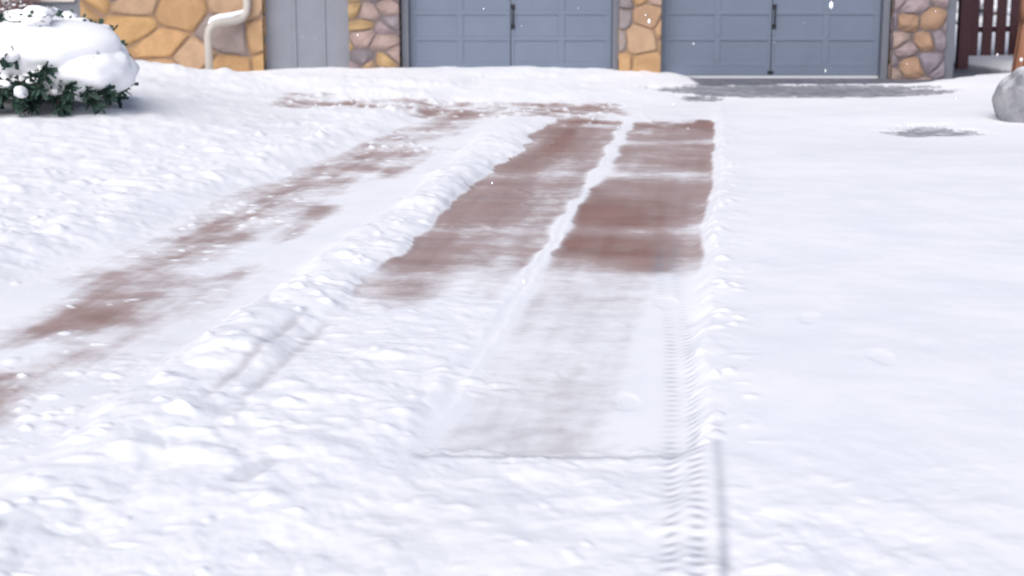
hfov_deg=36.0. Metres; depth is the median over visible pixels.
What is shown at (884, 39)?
house trims
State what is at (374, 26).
stone pier
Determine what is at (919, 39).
stone pier
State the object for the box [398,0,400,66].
stone pier
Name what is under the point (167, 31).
stone wall
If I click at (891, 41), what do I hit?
stone pier
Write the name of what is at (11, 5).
bare bush twigs
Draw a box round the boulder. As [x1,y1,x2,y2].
[992,66,1023,122]
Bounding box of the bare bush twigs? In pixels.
[0,0,40,12]
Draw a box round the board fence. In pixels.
[955,0,1019,68]
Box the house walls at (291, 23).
[0,0,348,69]
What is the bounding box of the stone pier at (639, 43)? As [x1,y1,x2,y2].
[619,0,661,72]
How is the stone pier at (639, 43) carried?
attached to the stone piers at (891, 12)
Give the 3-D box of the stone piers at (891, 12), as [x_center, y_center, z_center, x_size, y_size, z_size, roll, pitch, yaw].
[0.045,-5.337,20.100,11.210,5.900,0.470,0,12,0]
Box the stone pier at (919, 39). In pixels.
[891,0,947,79]
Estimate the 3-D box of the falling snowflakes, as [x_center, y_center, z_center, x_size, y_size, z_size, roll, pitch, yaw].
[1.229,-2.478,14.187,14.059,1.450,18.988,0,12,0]
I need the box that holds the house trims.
[401,0,956,78]
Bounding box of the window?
[2,0,74,1]
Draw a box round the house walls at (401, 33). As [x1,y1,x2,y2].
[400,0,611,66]
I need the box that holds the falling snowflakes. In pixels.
[20,0,1022,283]
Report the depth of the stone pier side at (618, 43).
20.48 m
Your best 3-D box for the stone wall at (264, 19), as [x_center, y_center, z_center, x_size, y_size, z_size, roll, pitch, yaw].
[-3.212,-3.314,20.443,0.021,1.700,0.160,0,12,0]
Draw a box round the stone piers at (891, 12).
[262,0,894,78]
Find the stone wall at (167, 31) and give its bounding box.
[80,0,263,71]
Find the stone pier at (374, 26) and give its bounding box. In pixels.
[348,0,399,67]
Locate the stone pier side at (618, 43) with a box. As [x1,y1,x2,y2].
[618,1,619,69]
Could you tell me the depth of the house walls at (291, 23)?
20.51 m
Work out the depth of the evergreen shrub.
13.05 m
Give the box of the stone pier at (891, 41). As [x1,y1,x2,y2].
[888,0,894,78]
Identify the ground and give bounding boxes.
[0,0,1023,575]
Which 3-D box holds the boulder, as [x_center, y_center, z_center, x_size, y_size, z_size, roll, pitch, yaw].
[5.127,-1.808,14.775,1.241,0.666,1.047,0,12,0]
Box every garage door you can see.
[409,0,611,68]
[663,0,880,77]
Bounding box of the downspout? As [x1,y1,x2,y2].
[204,0,250,69]
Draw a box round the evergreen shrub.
[0,3,139,116]
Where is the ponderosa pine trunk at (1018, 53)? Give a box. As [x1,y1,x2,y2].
[1011,0,1023,72]
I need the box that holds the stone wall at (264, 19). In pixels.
[262,0,266,69]
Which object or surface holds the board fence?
on the ground
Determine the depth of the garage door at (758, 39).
20.62 m

